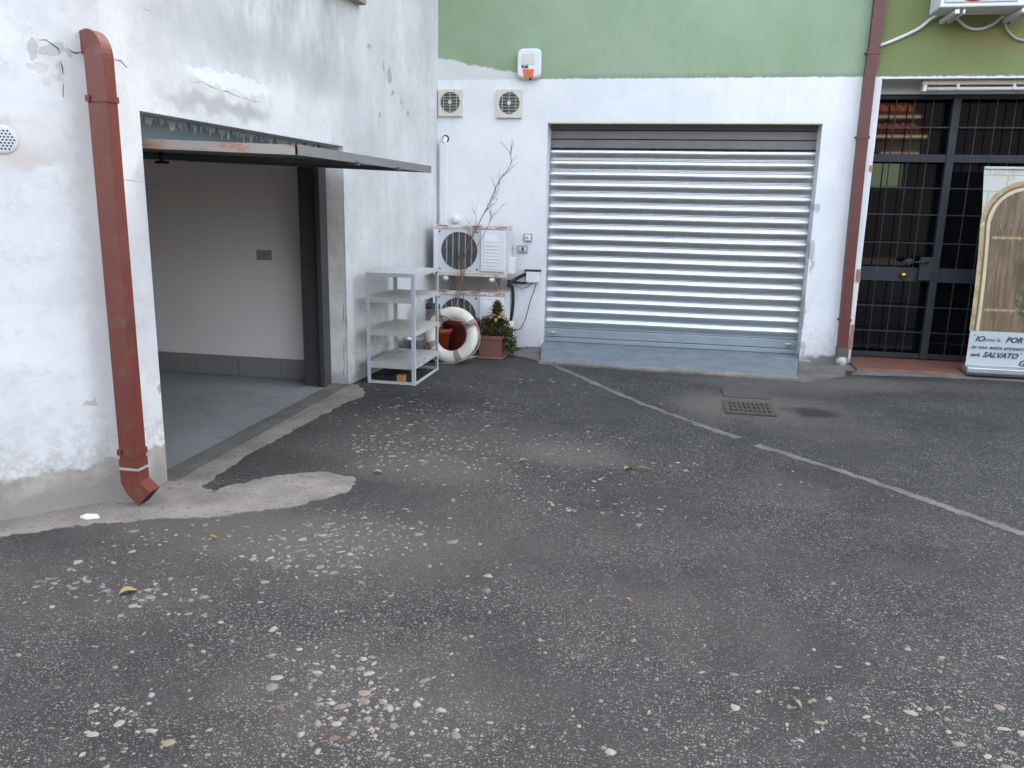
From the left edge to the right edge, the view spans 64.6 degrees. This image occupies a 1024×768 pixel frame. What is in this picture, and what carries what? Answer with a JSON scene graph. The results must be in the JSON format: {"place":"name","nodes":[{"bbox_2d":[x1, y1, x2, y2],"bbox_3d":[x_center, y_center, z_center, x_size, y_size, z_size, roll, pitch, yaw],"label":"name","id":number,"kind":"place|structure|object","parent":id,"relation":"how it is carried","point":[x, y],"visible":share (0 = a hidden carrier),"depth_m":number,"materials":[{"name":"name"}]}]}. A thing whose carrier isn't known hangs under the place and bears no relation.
{"place":"outdoors","nodes":[
{"label":"outdoors","id":0,"kind":"place"},
{"bbox_2d":[0,345,1023,767],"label":"ground","id":1,"kind":"structure","parent":0,"point":[886,431],"depth_m":3.39,"materials":[{"name":"grey asphalt"}]},
{"bbox_2d":[119,586,136,593],"bbox_3d":[-1.575,0.848,3.322,0.049,0.022,0.059,4,13,11],"label":"dry leaf","id":2,"kind":"object","parent":1,"relation":"on","point":[126,588],"visible":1,"depth_m":3.33,"materials":[{"name":"yellow plant"}]},
{"bbox_2d":[0,384,365,535],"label":"concrete apron","id":3,"kind":"object","parent":1,"relation":"on","point":[263,472],"visible":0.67,"depth_m":4.56,"materials":[{"name":"grey concrete"}]},
{"bbox_2d":[80,513,99,519],"bbox_3d":[-2.120,0.669,4.079,0.103,0.014,0.059,4,13,11],"label":"stone","id":4,"kind":"object","parent":3,"relation":"on","point":[86,516],"visible":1,"depth_m":4.07,"materials":[{"name":"white stone"}]},
{"bbox_2d":[0,0,437,519],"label":"garage building","id":5,"kind":"structure","parent":1,"relation":"on","point":[280,164],"depth_m":5.58,"materials":[{"name":"white paint"}]},
{"bbox_2d":[79,28,158,505],"bbox_3d":[-1.979,-0.519,4.035,0.300,2.335,0.148,9,15,30],"label":"downpipe","id":6,"kind":"object","parent":5,"relation":"attached to","point":[140,485],"visible":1,"depth_m":3.97,"materials":[{"name":"brown metal"}]},
{"bbox_2d":[142,139,430,172],"bbox_3d":[-1.876,-1.517,5.414,2.115,0.134,2.324,4,13,11],"label":"garage door","id":7,"kind":"structure","parent":5,"relation":"in","point":[159,149],"depth_m":4.84,"materials":[{"name":"grey paint"}]},
{"bbox_2d":[397,374,405,381],"bbox_3d":[-0.989,-0.047,7.253,0.070,0.074,0.070,4,13,11],"label":"wooden block","id":8,"kind":"object","parent":1,"relation":"on","point":[401,377],"depth_m":7.22,"materials":[{"name":"yellow wood"}]},
{"bbox_2d":[366,266,438,385],"bbox_3d":[-0.989,-0.554,7.441,0.444,0.983,0.748,4,13,11],"label":"storage rack","id":9,"kind":"object","parent":1,"relation":"on","point":[413,358],"visible":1,"depth_m":7.22,"materials":[{"name":"grey metal"}]},
{"bbox_2d":[403,337,423,349],"bbox_3d":[-0.995,-0.346,8.177,0.210,0.235,0.210,4,13,11],"label":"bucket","id":10,"kind":"object","parent":1,"relation":"on","point":[407,342],"visible":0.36,"depth_m":8.10,"materials":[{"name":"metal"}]},
{"bbox_2d":[426,303,439,349],"bbox_3d":[-0.821,-0.548,8.389,0.147,0.563,0.147,4,13,11],"label":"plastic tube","id":11,"kind":"object","parent":1,"relation":"on","point":[430,308],"visible":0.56,"depth_m":8.29,"materials":[{"name":"grey plastic"}]},
{"bbox_2d":[434,326,452,358],"bbox_3d":[-0.733,-0.418,8.354,0.240,0.325,0.240,4,13,11],"label":"flower pot","id":12,"kind":"object","parent":1,"relation":"on","point":[443,336],"visible":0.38,"depth_m":8.26,"materials":[{"name":"orange plastic"}]},
{"bbox_2d":[422,307,480,364],"bbox_3d":[-0.609,-0.489,8.150,0.626,0.563,0.227,4,13,11],"label":"life ring","id":13,"kind":"object","parent":1,"relation":"on","point":[466,349],"visible":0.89,"depth_m":8.09,"materials":[{"name":"white plastic"}]},
{"bbox_2d":[442,317,479,358],"bbox_3d":[-0.544,-0.492,8.524,0.410,0.404,0.410,4,13,11],"label":"flower pot","id":14,"kind":"object","parent":1,"relation":"on","point":[457,337],"visible":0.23,"depth_m":8.36,"materials":[{"name":"red plastic"}]},
{"bbox_2d":[452,139,515,309],"bbox_3d":[-0.346,-1.483,8.524,0.776,2.134,0.238,0,13,-4],"label":"dead shrub","id":15,"kind":"object","parent":14,"relation":"in","point":[459,257],"visible":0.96,"depth_m":8.52,"materials":[{"name":"brown plant"}]},
{"bbox_2d":[475,300,518,359],"bbox_3d":[-0.167,-0.583,8.464,0.501,0.620,0.408,4,13,11],"label":"potted plant","id":16,"kind":"object","parent":1,"relation":"on","point":[494,340],"visible":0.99,"depth_m":8.42,"materials":[{"name":"green plant"}]},
{"bbox_2d":[0,364,1023,767],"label":"loose stones","id":17,"kind":"object","parent":1,"relation":"on","point":[392,708],"visible":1,"depth_m":2.99,"materials":[{"name":"grey gravel"}]},
{"bbox_2d":[360,692,374,705],"bbox_3d":[-0.466,1.014,2.607,0.011,0.006,0.078,7,14,24],"label":"twig","id":18,"kind":"object","parent":17,"relation":"on","point":[372,694],"visible":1,"depth_m":2.61,"materials":[{"name":"grey wood"}]},
{"bbox_2d":[537,360,799,379],"bbox_3d":[1.502,-0.134,8.006,2.541,0.038,0.086,4,13,12],"label":"ramp edge","id":19,"kind":"object","parent":1,"relation":"on","point":[673,370],"visible":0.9,"depth_m":7.97,"materials":[{"name":"concrete"}]},
{"bbox_2d":[541,341,798,375],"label":"ramp","id":20,"kind":"structure","parent":1,"relation":"on","point":[782,364],"depth_m":8.51,"materials":[{"name":"grey concrete"}]},
{"bbox_2d":[509,347,855,381],"bbox_3d":[1.724,-0.198,8.371,3.553,0.032,1.073,4,13,11],"label":"concrete footing","id":21,"kind":"object","parent":1,"relation":"on","point":[810,371],"visible":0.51,"depth_m":8.14,"materials":[{"name":"grey concrete"}]},
{"bbox_2d":[438,0,1023,363],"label":"shop building","id":22,"kind":"structure","parent":1,"relation":"on","point":[679,174],"depth_m":8.55,"materials":[{"name":"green paint"}]},
{"bbox_2d":[440,135,448,223],"bbox_3d":[-0.744,-2.225,8.930,0.097,1.002,0.089,4,13,11],"label":"cable duct","id":23,"kind":"object","parent":22,"relation":"attached to","point":[444,181],"visible":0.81,"depth_m":8.89,"materials":[{"name":"white plastic"}]},
{"bbox_2d":[438,89,462,116],"bbox_3d":[-0.664,-3.026,8.724,0.270,0.274,0.050,4,13,11],"label":"extractor fan","id":24,"kind":"object","parent":22,"relation":"attached to","point":[451,101],"visible":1,"depth_m":8.72},
{"bbox_2d":[451,215,459,223],"bbox_3d":[-0.625,-1.824,8.982,0.090,0.089,0.050,4,13,11],"label":"junction box","id":25,"kind":"object","parent":22,"relation":"attached to","point":[455,219],"visible":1,"depth_m":8.96,"materials":[{"name":"white plastic"}]},
{"bbox_2d":[433,288,513,338],"bbox_3d":[-0.406,-0.642,8.986,0.855,0.798,0.475,4,13,11],"label":"air conditioner","id":26,"kind":"object","parent":22,"relation":"attached to","point":[478,302],"visible":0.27,"depth_m":8.73,"materials":[{"name":"grey plastic"}]},
{"bbox_2d":[433,224,515,289],"bbox_3d":[-0.383,-1.322,8.822,0.855,0.798,0.475,4,13,11],"label":"air conditioner","id":27,"kind":"object","parent":22,"relation":"attached to","point":[492,259],"visible":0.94,"depth_m":8.61,"materials":[{"name":"white metal"}]},
{"bbox_2d":[496,90,522,117],"bbox_3d":[-0.028,-2.977,8.608,0.280,0.284,0.050,4,13,11],"label":"extractor fan","id":28,"kind":"object","parent":22,"relation":"attached to","point":[509,103],"visible":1,"depth_m":8.61},
{"bbox_2d":[507,273,525,320],"bbox_3d":[0.108,-0.928,8.985,0.335,0.616,0.108,4,13,11],"label":"cable","id":29,"kind":"object","parent":22,"relation":"attached to","point":[509,284],"visible":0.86,"depth_m":9.01,"materials":[{"name":"black rubber"}]},
{"bbox_2d":[518,245,527,252],"bbox_3d":[0.119,-1.485,8.916,0.110,0.083,0.032,4,13,11],"label":"switch box","id":30,"kind":"object","parent":22,"relation":"attached to","point":[522,248],"visible":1,"depth_m":8.90,"materials":[{"name":"grey plastic"}]},
{"bbox_2d":[524,233,531,241],"bbox_3d":[0.175,-1.605,8.876,0.088,0.090,0.038,4,13,11],"label":"switch box","id":31,"kind":"object","parent":22,"relation":"attached to","point":[527,237],"visible":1,"depth_m":8.86,"materials":[{"name":"grey plastic"}]},
{"bbox_2d":[517,48,541,79],"bbox_3d":[0.182,-3.337,8.463,0.256,0.317,0.097,4,13,11],"label":"alarm siren","id":32,"kind":"object","parent":22,"relation":"attached to","point":[529,63],"visible":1,"depth_m":8.43,"materials":[{"name":"white plastic"}]},
{"bbox_2d":[524,269,540,282],"bbox_3d":[0.227,-1.191,8.938,0.180,0.140,0.074,4,13,11],"label":"junction box","id":33,"kind":"object","parent":22,"relation":"attached to","point":[532,275],"visible":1,"depth_m":8.91,"materials":[{"name":"white plastic"}]},
{"bbox_2d":[507,280,528,283],"bbox_3d":[0.061,-1.131,8.970,0.247,0.048,0.082,-1,13,-8],"label":"cable","id":34,"kind":"object","parent":33,"relation":"attached to","point":[518,282],"visible":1,"depth_m":8.96,"materials":[{"name":"black rubber"}]},
{"bbox_2d":[515,283,536,329],"bbox_3d":[0.118,-0.870,9.028,0.300,0.547,0.009,4,13,11],"label":"cable","id":35,"kind":"object","parent":33,"relation":"hanging from","point":[528,308],"visible":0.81,"depth_m":9.02,"materials":[{"name":"plastic"}]},
{"bbox_2d":[835,0,885,365],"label":"downpipe","id":36,"kind":"object","parent":22,"relation":"attached to","point":[862,138],"visible":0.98,"depth_m":8.05,"materials":[{"name":"brown metal"}]},
{"bbox_2d":[880,15,941,46],"bbox_3d":[3.844,-3.384,7.740,0.625,0.307,0.089,5,13,18],"label":"cable","id":37,"kind":"object","parent":22,"relation":"attached to","point":[925,23],"visible":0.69,"depth_m":7.75,"materials":[{"name":"white plastic"}]},
{"bbox_2d":[851,94,1023,360],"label":"security gate","id":38,"kind":"structure","parent":22,"relation":"attached to","point":[930,272],"depth_m":8.43,"materials":[{"name":"black metal"}]},
{"bbox_2d":[920,80,1023,92],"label":"fluorescent light","id":39,"kind":"object","parent":22,"relation":"attached to","point":[924,84],"visible":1,"depth_m":7.84,"materials":[{"name":"white glass"}]},
{"bbox_2d":[929,0,1023,23],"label":"air conditioner","id":40,"kind":"object","parent":22,"relation":"attached to","point":[952,10],"visible":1,"depth_m":7.29,"materials":[{"name":"white metal"}]},
{"bbox_2d":[956,15,1003,30],"bbox_3d":[4.369,-3.410,7.620,0.459,0.159,0.047,4,13,11],"label":"cable","id":41,"kind":"object","parent":40,"relation":"hanging from","point":[958,20],"visible":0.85,"depth_m":7.63,"materials":[{"name":"white plastic"}]},
{"bbox_2d":[1003,20,1023,41],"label":"cable","id":42,"kind":"object","parent":40,"relation":"hanging from","point":[1010,34],"visible":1,"depth_m":7.60,"materials":[{"name":"grey plastic"}]},
{"bbox_2d":[722,387,770,399],"bbox_3d":[2.053,0.081,7.119,0.390,0.008,0.360,4,13,11],"label":"pavement patch","id":43,"kind":"object","parent":1,"relation":"on","point":[746,393],"visible":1,"depth_m":7.09,"materials":[{"name":"grey concrete"}]},
{"bbox_2d":[723,400,776,416],"bbox_3d":[1.925,0.195,6.580,0.390,0.010,0.410,4,13,11],"label":"drain grate","id":44,"kind":"object","parent":1,"relation":"on","point":[749,408],"visible":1,"depth_m":6.56,"materials":[{"name":"metal"}]},
{"bbox_2d":[547,364,1023,536],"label":"concrete seam","id":45,"kind":"object","parent":1,"relation":"on","point":[951,509],"visible":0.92,"depth_m":5.12,"materials":[{"name":"grey concrete"}]},
{"bbox_2d":[792,699,801,709],"bbox_3d":[0.937,1.049,2.663,0.014,0.022,0.055,-3,13,-18],"label":"dry leaf","id":46,"kind":"object","parent":1,"relation":"on","point":[798,701],"visible":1,"depth_m":2.65,"materials":[{"name":"beige plant"}]},
{"bbox_2d":[850,355,1023,378],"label":"doorstep","id":47,"kind":"object","parent":1,"relation":"on","point":[911,365],"visible":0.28,"depth_m":8.42,"materials":[{"name":"ceramic"}]},
{"bbox_2d":[958,369,1023,377],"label":"doormat","id":48,"kind":"object","parent":47,"relation":"on","point":[996,375],"visible":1,"depth_m":7.95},
{"bbox_2d":[962,166,1023,375],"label":"banner stand","id":49,"kind":"object","parent":48,"relation":"on","point":[996,340],"visible":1,"depth_m":7.94,"materials":[{"name":"printed vinyl"},{"name":"aluminium"}]},
{"bbox_2d":[979,191,1023,332],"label":"printed door","id":50,"kind":"structure","parent":49,"relation":"in","point":[1017,202],"depth_m":7.92,"materials":[{"name":"brown wood"}]},
{"bbox_2d":[853,369,1023,381],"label":"step edge","id":51,"kind":"object","parent":1,"relation":"on","point":[877,373],"visible":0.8,"depth_m":8.01,"materials":[{"name":"stone"}]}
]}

